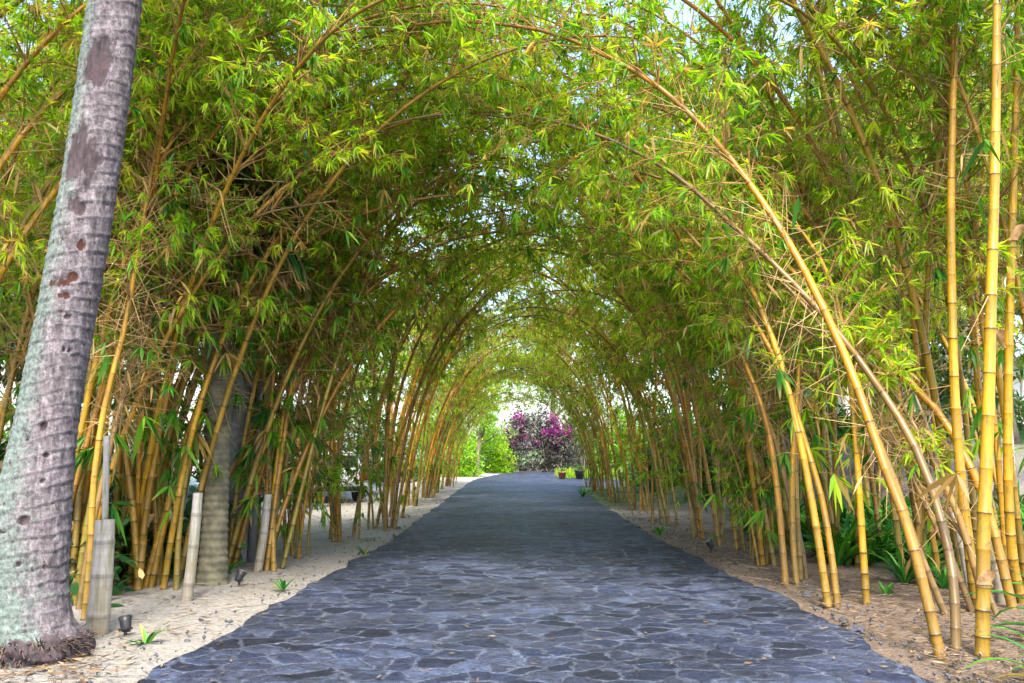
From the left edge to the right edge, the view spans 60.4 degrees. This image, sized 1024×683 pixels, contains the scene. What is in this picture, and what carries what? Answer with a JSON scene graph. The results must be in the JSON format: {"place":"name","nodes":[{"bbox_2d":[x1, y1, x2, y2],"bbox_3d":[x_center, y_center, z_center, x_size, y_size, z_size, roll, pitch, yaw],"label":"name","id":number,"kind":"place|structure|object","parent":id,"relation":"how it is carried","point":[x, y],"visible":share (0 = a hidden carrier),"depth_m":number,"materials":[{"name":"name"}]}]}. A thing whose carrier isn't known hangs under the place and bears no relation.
{"place":"outdoors","nodes":[
{"label":"outdoors","id":0,"kind":"place"},
{"bbox_2d":[261,480,417,516],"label":"parking lot","id":1,"kind":"structure","parent":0,"point":[348,494],"depth_m":28.88,"materials":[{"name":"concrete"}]},
{"bbox_2d":[289,451,367,501],"bbox_3d":[-5.898,4.140,27.195,2.000,1.505,4.250,4,-8,-28],"label":"parked car","id":2,"kind":"object","parent":1,"relation":"on","point":[354,496],"visible":0.09,"depth_m":25.64,"materials":[{"name":"white paint"}]},
{"bbox_2d":[0,424,1023,682],"bbox_3d":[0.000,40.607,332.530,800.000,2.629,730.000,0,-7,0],"label":"ground","id":3,"kind":"structure","parent":0,"point":[326,562],"depth_m":9.41,"materials":[{"name":"sand"}]},
{"bbox_2d":[0,4,75,330],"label":"bamboo clump","id":4,"kind":"object","parent":3,"relation":"on","point":[44,83],"visible":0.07,"depth_m":13.62,"materials":[{"name":"green plant"}]},
{"bbox_2d":[0,26,140,431],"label":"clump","id":5,"kind":"object","parent":3,"relation":"on","point":[19,376],"visible":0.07,"depth_m":17.14,"materials":[{"name":"green plant"}]},
{"bbox_2d":[0,0,142,669],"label":"palm tree","id":6,"kind":"object","parent":3,"relation":"on","point":[40,625],"visible":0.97,"depth_m":6.78,"materials":[{"name":"grey plant"}]},
{"bbox_2d":[0,443,146,606],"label":"garden bush","id":7,"kind":"object","parent":3,"relation":"on","point":[118,587],"visible":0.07,"depth_m":9.47,"materials":[{"name":"green plant"}]},
{"bbox_2d":[0,424,151,583],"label":"garden bush","id":8,"kind":"object","parent":3,"relation":"on","point":[117,539],"visible":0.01,"depth_m":10.69,"materials":[{"name":"green plant"}]},
{"bbox_2d":[85,436,114,636],"bbox_3d":[-3.562,1.696,7.661,0.205,1.745,0.230,0,-7,0],"label":"bamboo stump","id":9,"kind":"object","parent":3,"relation":"on","point":[98,616],"visible":0.94,"depth_m":7.58,"materials":[{"name":"wood"}]},
{"bbox_2d":[0,0,227,136],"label":"bamboo clump","id":10,"kind":"object","parent":3,"relation":"on","point":[6,32],"visible":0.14,"depth_m":9.68,"materials":[{"name":"green plant"}]},
{"bbox_2d":[118,614,132,635],"bbox_3d":[-3.257,2.418,7.409,0.113,0.240,0.142,5,-9,-36],"label":"ground spotlight","id":11,"kind":"object","parent":3,"relation":"on","point":[125,623],"visible":0.95,"depth_m":7.38,"materials":[{"name":"grey metal"}]},
{"bbox_2d":[87,478,245,579],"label":"garden bush","id":12,"kind":"object","parent":3,"relation":"on","point":[188,506],"visible":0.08,"depth_m":11.12,"materials":[{"name":"green plant"}]},
{"bbox_2d":[0,0,362,445],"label":"bamboo clump","id":13,"kind":"object","parent":3,"relation":"on","point":[8,407],"visible":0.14,"depth_m":10.59,"materials":[{"name":"green plant"}]},
{"bbox_2d":[0,2,370,508],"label":"bamboo clump","id":14,"kind":"object","parent":3,"relation":"on","point":[343,160],"visible":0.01,"depth_m":10.35,"materials":[{"name":"green plant"}]},
{"bbox_2d":[181,493,202,601],"bbox_3d":[-3.339,2.169,9.175,0.182,1.168,0.118,5,-8,-34],"label":"bamboo stump","id":15,"kind":"object","parent":3,"relation":"on","point":[192,557],"visible":0.94,"depth_m":9.14,"materials":[{"name":"wood"}]},
{"bbox_2d":[115,149,316,585],"bbox_3d":[-3.640,0.406,10.679,2.486,5.028,2.367,0,-7,0],"label":"palm tree","id":16,"kind":"object","parent":3,"relation":"on","point":[212,567],"visible":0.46,"depth_m":10.36,"materials":[{"name":"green plant"}]},
{"bbox_2d":[253,494,271,571],"bbox_3d":[-3.216,2.495,11.334,0.214,1.044,0.120,3,-8,-26],"label":"bamboo stump","id":17,"kind":"object","parent":3,"relation":"on","point":[262,542],"visible":0.98,"depth_m":11.30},
{"bbox_2d":[228,81,308,562],"bbox_3d":[-3.727,-0.594,12.780,1.610,7.550,0.340,0,-7,0],"label":"utility pole","id":18,"kind":"object","parent":3,"relation":"on","point":[250,540],"visible":0.04,"depth_m":12.39,"materials":[{"name":"wood"}]},
{"bbox_2d":[0,0,566,399],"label":"bamboo clump","id":19,"kind":"object","parent":3,"relation":"on","point":[12,249],"visible":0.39,"depth_m":8.94,"materials":[{"name":"green plant"}]},
{"bbox_2d":[0,0,644,619],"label":"bamboo clump","id":20,"kind":"object","parent":3,"relation":"on","point":[120,282],"visible":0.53,"depth_m":9.49,"materials":[{"name":"green plant"}]},
{"bbox_2d":[12,0,679,590],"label":"bamboo clump","id":21,"kind":"object","parent":3,"relation":"on","point":[154,472],"visible":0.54,"depth_m":10.07,"materials":[{"name":"green plant"}]},
{"bbox_2d":[198,37,520,501],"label":"bamboo clump","id":22,"kind":"object","parent":3,"relation":"on","point":[379,290],"depth_m":26.82,"materials":[{"name":"green plant"}]},
{"bbox_2d":[59,0,677,581],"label":"bamboo clump","id":23,"kind":"object","parent":3,"relation":"on","point":[119,464],"visible":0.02,"depth_m":12.38,"materials":[{"name":"green plant"}]},
{"bbox_2d":[327,296,434,465],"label":"shade tree","id":24,"kind":"object","parent":3,"relation":"on","point":[363,369],"visible":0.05,"depth_m":43.95,"materials":[{"name":"green plant"}]},
{"bbox_2d":[342,410,421,482],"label":"hedge bush","id":25,"kind":"object","parent":3,"relation":"on","point":[370,452],"visible":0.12,"depth_m":40.85,"materials":[{"name":"green plant"}]},
{"bbox_2d":[248,96,570,559],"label":"bamboo clump","id":26,"kind":"object","parent":3,"relation":"on","point":[314,476],"visible":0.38,"depth_m":12.82,"materials":[{"name":"green plant"}]},
{"bbox_2d":[307,218,514,509],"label":"bamboo clump","id":27,"kind":"object","parent":3,"relation":"on","point":[327,443],"visible":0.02,"depth_m":24.05,"materials":[{"name":"green plant"}]},
{"bbox_2d":[194,0,687,550],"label":"bamboo clump","id":28,"kind":"object","parent":3,"relation":"on","point":[628,46],"visible":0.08,"depth_m":13.50,"materials":[{"name":"green plant"}]},
{"bbox_2d":[200,0,695,571],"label":"bamboo clump","id":29,"kind":"object","parent":3,"relation":"on","point":[264,460],"visible":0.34,"depth_m":12.25,"materials":[{"name":"green plant"}]},
{"bbox_2d":[405,397,490,477],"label":"lime bush","id":30,"kind":"object","parent":3,"relation":"on","point":[463,471],"visible":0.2,"depth_m":49.04,"materials":[{"name":"green plant"}]},
{"bbox_2d":[292,168,612,541],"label":"bamboo clump","id":31,"kind":"object","parent":3,"relation":"on","point":[335,518],"visible":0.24,"depth_m":15.32,"materials":[{"name":"green plant"}]},
{"bbox_2d":[388,326,545,488],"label":"bamboo clump","id":32,"kind":"object","parent":3,"relation":"on","point":[455,432],"visible":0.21,"depth_m":34.34,"materials":[{"name":"green plant"}]},
{"bbox_2d":[420,374,534,483],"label":"bamboo clump","id":33,"kind":"object","parent":3,"relation":"on","point":[475,423],"visible":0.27,"depth_m":39.55,"materials":[{"name":"green plant"}]},
{"bbox_2d":[438,360,523,473],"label":"shade tree","id":34,"kind":"object","parent":3,"relation":"on","point":[481,433],"visible":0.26,"depth_m":53.70,"materials":[{"name":"green plant"}]},
{"bbox_2d":[355,193,611,517],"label":"bamboo clump","id":35,"kind":"object","parent":3,"relation":"on","point":[393,478],"visible":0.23,"depth_m":20.29,"materials":[{"name":"green plant"}]},
{"bbox_2d":[393,172,579,505],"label":"bamboo clump","id":36,"kind":"object","parent":3,"relation":"on","point":[414,488],"visible":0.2,"depth_m":24.16,"materials":[{"name":"green plant"}]},
{"bbox_2d":[311,151,667,530],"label":"bamboo clump","id":37,"kind":"object","parent":3,"relation":"on","point":[388,460],"visible":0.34,"depth_m":17.67,"materials":[{"name":"green plant"}]},
{"bbox_2d":[460,419,518,473],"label":"lime bush","id":38,"kind":"object","parent":3,"relation":"on","point":[494,455],"visible":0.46,"depth_m":56.77,"materials":[{"name":"green plant"}]},
{"bbox_2d":[440,351,541,486],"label":"bamboo clump","id":39,"kind":"object","parent":3,"relation":"on","point":[447,480],"visible":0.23,"depth_m":37.13,"materials":[{"name":"green plant"}]},
{"bbox_2d":[408,265,574,492],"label":"bamboo clump","id":40,"kind":"object","parent":3,"relation":"on","point":[454,416],"visible":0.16,"depth_m":31.32,"materials":[{"name":"green plant"}]},
{"bbox_2d":[414,222,595,497],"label":"bamboo clump","id":41,"kind":"object","parent":3,"relation":"on","point":[429,475],"visible":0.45,"depth_m":28.26,"materials":[{"name":"green plant"}]},
{"bbox_2d":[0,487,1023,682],"bbox_3d":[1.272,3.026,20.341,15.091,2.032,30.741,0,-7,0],"label":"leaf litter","id":42,"kind":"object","parent":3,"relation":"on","point":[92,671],"visible":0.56,"depth_m":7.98,"materials":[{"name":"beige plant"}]},
{"bbox_2d":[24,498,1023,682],"bbox_3d":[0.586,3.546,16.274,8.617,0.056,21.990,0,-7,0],"label":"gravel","id":43,"kind":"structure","parent":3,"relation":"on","point":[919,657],"depth_m":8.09,"materials":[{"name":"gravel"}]},
{"bbox_2d":[485,400,588,471],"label":"bougainvillea","id":44,"kind":"object","parent":3,"relation":"on","point":[551,439],"visible":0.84,"depth_m":60.01,"materials":[{"name":"purple plant"}]},
{"bbox_2d":[471,331,612,491],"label":"bamboo clump","id":45,"kind":"object","parent":3,"relation":"on","point":[593,477],"visible":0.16,"depth_m":32.76,"materials":[{"name":"green plant"}]},
{"bbox_2d":[494,357,599,487],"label":"bamboo clump","id":46,"kind":"object","parent":3,"relation":"on","point":[528,394],"visible":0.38,"depth_m":35.62,"materials":[{"name":"green plant"}]},
{"bbox_2d":[474,348,623,496],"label":"bamboo clump","id":47,"kind":"object","parent":3,"relation":"on","point":[572,407],"visible":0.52,"depth_m":29.45,"materials":[{"name":"green plant"}]},
{"bbox_2d":[442,289,662,502],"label":"bamboo clump","id":48,"kind":"object","parent":3,"relation":"on","point":[590,391],"visible":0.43,"depth_m":26.12,"materials":[{"name":"green plant"}]},
{"bbox_2d":[406,132,708,525],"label":"bamboo clump","id":49,"kind":"object","parent":3,"relation":"on","point":[662,490],"visible":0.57,"depth_m":18.38,"materials":[{"name":"green plant"}]},
{"bbox_2d":[452,208,664,511],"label":"bamboo clump","id":50,"kind":"object","parent":3,"relation":"on","point":[637,449],"visible":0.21,"depth_m":22.27,"materials":[{"name":"green plant"}]},
{"bbox_2d":[503,294,628,418],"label":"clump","id":51,"kind":"object","parent":3,"relation":"on","point":[532,351],"visible":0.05,"depth_m":81.29,"materials":[{"name":"green plant"}]},
{"bbox_2d":[542,414,614,469],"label":"bougainvillea","id":52,"kind":"object","parent":3,"relation":"on","point":[576,444],"visible":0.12,"depth_m":62.53,"materials":[{"name":"purple plant"}]},
{"bbox_2d":[326,14,840,567],"bbox_3d":[1.695,-0.688,11.712,8.360,7.453,4.034,2,-7,-12],"label":"bamboo clump","id":53,"kind":"object","parent":3,"relation":"on","point":[756,480],"visible":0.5,"depth_m":11.97,"materials":[{"name":"green plant"}]},
{"bbox_2d":[398,66,802,550],"bbox_3d":[1.374,-0.762,15.100,5.795,8.412,9.070,-5,-8,34],"label":"bamboo clump","id":54,"kind":"object","parent":3,"relation":"on","point":[686,381],"visible":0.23,"depth_m":14.06,"materials":[{"name":"green plant"}]},
{"bbox_2d":[405,149,799,539],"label":"bamboo clump","id":55,"kind":"object","parent":3,"relation":"on","point":[688,462],"visible":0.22,"depth_m":15.80,"materials":[{"name":"green plant"}]},
{"bbox_2d":[487,73,720,469],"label":"bamboo clump","id":56,"kind":"object","parent":3,"relation":"on","point":[633,281],"visible":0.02,"depth_m":27.61,"materials":[{"name":"green plant"}]},
{"bbox_2d":[278,0,946,659],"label":"bamboo stalk","id":57,"kind":"object","parent":3,"relation":"on","point":[528,28],"visible":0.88,"depth_m":8.90,"materials":[{"name":"green plant"}]},
{"bbox_2d":[586,404,647,467],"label":"lime bush","id":58,"kind":"object","parent":3,"relation":"on","point":[616,445],"visible":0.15,"depth_m":51.27,"materials":[{"name":"green plant"}]},
{"bbox_2d":[543,212,721,486],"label":"bamboo clump","id":59,"kind":"object","parent":3,"relation":"on","point":[691,422],"visible":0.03,"depth_m":24.91,"materials":[{"name":"green plant"}]},
{"bbox_2d":[356,0,914,557],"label":"bamboo clump","id":60,"kind":"object","parent":3,"relation":"on","point":[694,246],"visible":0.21,"depth_m":12.93,"materials":[{"name":"green plant"}]},
{"bbox_2d":[365,0,934,566],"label":"bamboo clump","id":61,"kind":"object","parent":3,"relation":"on","point":[811,434],"visible":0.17,"depth_m":12.76,"materials":[{"name":"green plant"}]},
{"bbox_2d":[586,208,726,463],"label":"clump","id":62,"kind":"object","parent":3,"relation":"on","point":[703,428],"visible":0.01,"depth_m":30.12,"materials":[{"name":"green plant"}]},
{"bbox_2d":[622,413,698,492],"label":"hedge bush","id":63,"kind":"object","parent":3,"relation":"on","point":[650,465],"visible":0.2,"depth_m":30.95,"materials":[{"name":"green plant"}]},
{"bbox_2d":[468,7,868,504],"bbox_3d":[4.489,-3.084,21.835,11.670,14.058,8.006,0,-7,0],"label":"bamboo clump","id":64,"kind":"object","parent":3,"relation":"on","point":[800,493],"visible":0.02,"depth_m":22.59,"materials":[{"name":"green plant"}]},
{"bbox_2d":[532,156,807,511],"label":"bamboo clump","id":65,"kind":"object","parent":3,"relation":"on","point":[551,342],"visible":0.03,"depth_m":21.75,"materials":[{"name":"green plant"}]},
{"bbox_2d":[393,58,961,651],"bbox_3d":[1.468,-0.226,9.519,5.736,6.035,2.258,-3,-8,26],"label":"bamboo stalk","id":66,"kind":"object","parent":3,"relation":"on","point":[907,434],"visible":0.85,"depth_m":9.37,"materials":[{"name":"green plant"}]},
{"bbox_2d":[492,87,866,608],"bbox_3d":[1.809,-0.201,10.408,4.306,6.193,2.011,-4,-8,30],"label":"bamboo clump","id":67,"kind":"object","parent":3,"relation":"on","point":[782,377],"visible":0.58,"depth_m":10.06,"materials":[{"name":"green plant"}]},
{"bbox_2d":[589,23,841,413],"bbox_3d":[8.969,-4.576,35.437,11.448,16.111,12.172,5,-9,-36],"label":"shade tree","id":68,"kind":"object","parent":3,"relation":"on","point":[731,66],"depth_m":33.32,"materials":[{"name":"green plant"}]},
{"bbox_2d":[672,409,763,500],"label":"hedge bush","id":69,"kind":"object","parent":3,"relation":"on","point":[704,485],"visible":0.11,"depth_m":25.03,"materials":[{"name":"green plant"}]},
{"bbox_2d":[550,70,897,585],"bbox_3d":[2.953,-0.508,11.954,4.882,7.179,2.597,0,-7,0],"label":"bamboo clump","id":70,"kind":"object","parent":3,"relation":"on","point":[798,559],"visible":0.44,"depth_m":11.51,"materials":[{"name":"green plant"}]},
{"bbox_2d":[449,0,1023,589],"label":"bamboo clump","id":71,"kind":"object","parent":3,"relation":"on","point":[885,190],"visible":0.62,"depth_m":10.36,"materials":[{"name":"green plant"}]},
{"bbox_2d":[600,102,961,520],"bbox_3d":[5.133,-0.739,18.630,7.626,9.267,7.233,-1,-7,9],"label":"shade tree","id":72,"kind":"object","parent":3,"relation":"on","point":[786,444],"visible":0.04,"depth_m":17.43,"materials":[{"name":"green plant"}]},
{"bbox_2d":[571,120,1017,609],"bbox_3d":[3.017,0.029,10.224,4.550,5.696,1.745,-2,-7,20],"label":"bamboo stalk","id":73,"kind":"object","parent":3,"relation":"on","point":[1003,570],"visible":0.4,"depth_m":10.09,"materials":[{"name":"yellow plant"}]},
{"bbox_2d":[669,152,921,604],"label":"bamboo stalk","id":74,"kind":"object","parent":3,"relation":"on","point":[859,498],"visible":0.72,"depth_m":9.46,"materials":[{"name":"green plant"}]},
{"bbox_2d":[584,0,1023,549],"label":"bamboo clump","id":75,"kind":"object","parent":3,"relation":"on","point":[940,338],"visible":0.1,"depth_m":12.43,"materials":[{"name":"green plant"}]},
{"bbox_2d":[614,27,1009,518],"bbox_3d":[5.297,-1.281,16.160,7.075,9.626,3.070,-1,-7,11],"label":"bamboo clump","id":76,"kind":"object","parent":3,"relation":"on","point":[865,477],"visible":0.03,"depth_m":16.11,"materials":[{"name":"green plant"}]},
{"bbox_2d":[789,401,851,438],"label":"garden bush","id":77,"kind":"object","parent":3,"relation":"on","point":[840,432],"visible":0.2,"depth_m":27.90,"materials":[{"name":"green plant"}]},
{"bbox_2d":[787,515,890,565],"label":"strappy plant","id":78,"kind":"object","parent":3,"relation":"on","point":[853,550],"visible":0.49,"depth_m":11.87,"materials":[{"name":"green plant"}]},
{"bbox_2d":[809,528,868,565],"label":"strappy plant","id":79,"kind":"object","parent":3,"relation":"on","point":[840,556],"visible":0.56,"depth_m":11.81,"materials":[{"name":"green plant"}]},
{"bbox_2d":[803,512,906,564],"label":"strappy plant","id":80,"kind":"object","parent":3,"relation":"on","point":[840,540],"visible":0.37,"depth_m":11.93,"materials":[{"name":"green plant"}]},
{"bbox_2d":[740,28,973,494],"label":"bamboo clump","id":81,"kind":"object","parent":3,"relation":"on","point":[898,309],"visible":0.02,"depth_m":17.52,"materials":[{"name":"green plant"}]},
{"bbox_2d":[706,0,1023,475],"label":"shade tree","id":82,"kind":"object","parent":3,"relation":"on","point":[858,140],"visible":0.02,"depth_m":22.00,"materials":[{"name":"green plant"}]},
{"bbox_2d":[721,206,1016,617],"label":"bamboo clump","id":83,"kind":"object","parent":3,"relation":"on","point":[906,456],"visible":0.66,"depth_m":9.11,"materials":[{"name":"green plant"}]},
{"bbox_2d":[836,523,904,565],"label":"strappy plant","id":84,"kind":"object","parent":3,"relation":"on","point":[871,559],"visible":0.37,"depth_m":11.91,"materials":[{"name":"green plant"}]},
{"bbox_2d":[719,125,1023,505],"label":"shade tree","id":85,"kind":"object","parent":3,"relation":"on","point":[940,355],"visible":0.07,"depth_m":17.36,"materials":[{"name":"green plant"}]},
{"bbox_2d":[836,524,907,561],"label":"strappy plant","id":86,"kind":"object","parent":3,"relation":"on","point":[886,538],"visible":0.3,"depth_m":12.11,"materials":[{"name":"green plant"}]},
{"bbox_2d":[725,345,1023,422],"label":"white house","id":87,"kind":"structure","parent":3,"relation":"on","point":[1019,387],"depth_m":42.00,"materials":[{"name":"paint"}]},
{"bbox_2d":[759,0,1023,585],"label":"bamboo clump","id":88,"kind":"object","parent":3,"relation":"on","point":[977,304],"visible":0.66,"depth_m":9.60,"materials":[{"name":"green plant"}]},
{"bbox_2d":[870,543,933,583],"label":"strappy plant","id":89,"kind":"object","parent":3,"relation":"on","point":[899,572],"visible":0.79,"depth_m":10.33,"materials":[{"name":"green plant"}]},
{"bbox_2d":[811,1,1023,443],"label":"shade tree","id":90,"kind":"object","parent":3,"relation":"on","point":[1016,436],"depth_m":26.59,"materials":[{"name":"green plant"}]},
{"bbox_2d":[889,538,954,571],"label":"strappy plant","id":91,"kind":"object","parent":3,"relation":"on","point":[930,553],"visible":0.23,"depth_m":11.26,"materials":[{"name":"green plant"}]},
{"bbox_2d":[839,24,1022,458],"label":"shade tree","id":92,"kind":"object","parent":3,"relation":"on","point":[949,442],"depth_m":24.16,"materials":[{"name":"green plant"}]},
{"bbox_2d":[907,553,962,588],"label":"strappy plant","id":93,"kind":"object","parent":3,"relation":"on","point":[942,581],"visible":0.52,"depth_m":9.97,"materials":[{"name":"green plant"}]},
{"bbox_2d":[866,0,1004,607],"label":"bamboo stalk","id":94,"kind":"object","parent":3,"relation":"on","point":[956,425],"visible":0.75,"depth_m":9.00,"materials":[{"name":"yellow plant"}]},
{"bbox_2d":[849,65,1023,499],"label":"shade tree","id":95,"kind":"object","parent":3,"relation":"on","point":[998,406],"visible":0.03,"depth_m":19.29,"materials":[{"name":"green plant"}]},
{"bbox_2d":[915,395,968,591],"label":"bamboo stalk","id":96,"kind":"object","parent":3,"relation":"on","point":[961,549],"visible":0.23,"depth_m":9.14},
{"bbox_2d":[873,0,1023,417],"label":"bamboo clump","id":97,"kind":"object","parent":3,"relation":"on","point":[1017,242],"visible":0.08,"depth_m":14.79,"materials":[{"name":"green plant"}]},
{"bbox_2d":[915,0,1023,657],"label":"bamboo stalk","id":98,"kind":"object","parent":3,"relation":"on","point":[985,575],"visible":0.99,"depth_m":7.13,"materials":[{"name":"yellow plant"}]},
{"bbox_2d":[926,0,1023,603],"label":"bamboo stalk","id":99,"kind":"object","parent":3,"relation":"on","point":[1005,338],"visible":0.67,"depth_m":9.09,"materials":[{"name":"yellow plant"}]},
{"bbox_2d":[964,611,1023,679],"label":"plant","id":100,"kind":"object","parent":3,"relation":"on","point":[1012,674],"visible":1,"depth_m":5.89,"materials":[{"name":"green plant"}]},
{"bbox_2d":[965,573,1023,627],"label":"plant leaves","id":101,"kind":"object","parent":3,"relation":"on","point":[1008,608],"visible":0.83,"depth_m":7.29,"materials":[{"name":"green plant"}]},
{"bbox_2d":[991,542,1005,603],"bbox_3d":[4.986,2.279,9.056,0.288,0.932,0.171,-4,-8,29],"label":"bamboo stump","id":102,"kind":"object","parent":3,"relation":"on","point":[997,585],"visible":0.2,"depth_m":8.98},
{"bbox_2d":[1013,389,1023,429],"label":"garden bush","id":103,"kind":"object","parent":3,"relation":"on","point":[1018,412],"visible":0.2,"depth_m":30.51,"materials":[{"name":"green plant"}]},
{"bbox_2d":[0,0,1023,449],"label":"sky","id":104,"kind":"structure","parent":0,"point":[686,16],"materials":[{"name":"white"}]},
{"bbox_2d":[137,472,934,682],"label":"path","id":105,"kind":"structure","parent":0,"point":[534,566],"depth_m":8.26,"materials":[{"name":"stone"}]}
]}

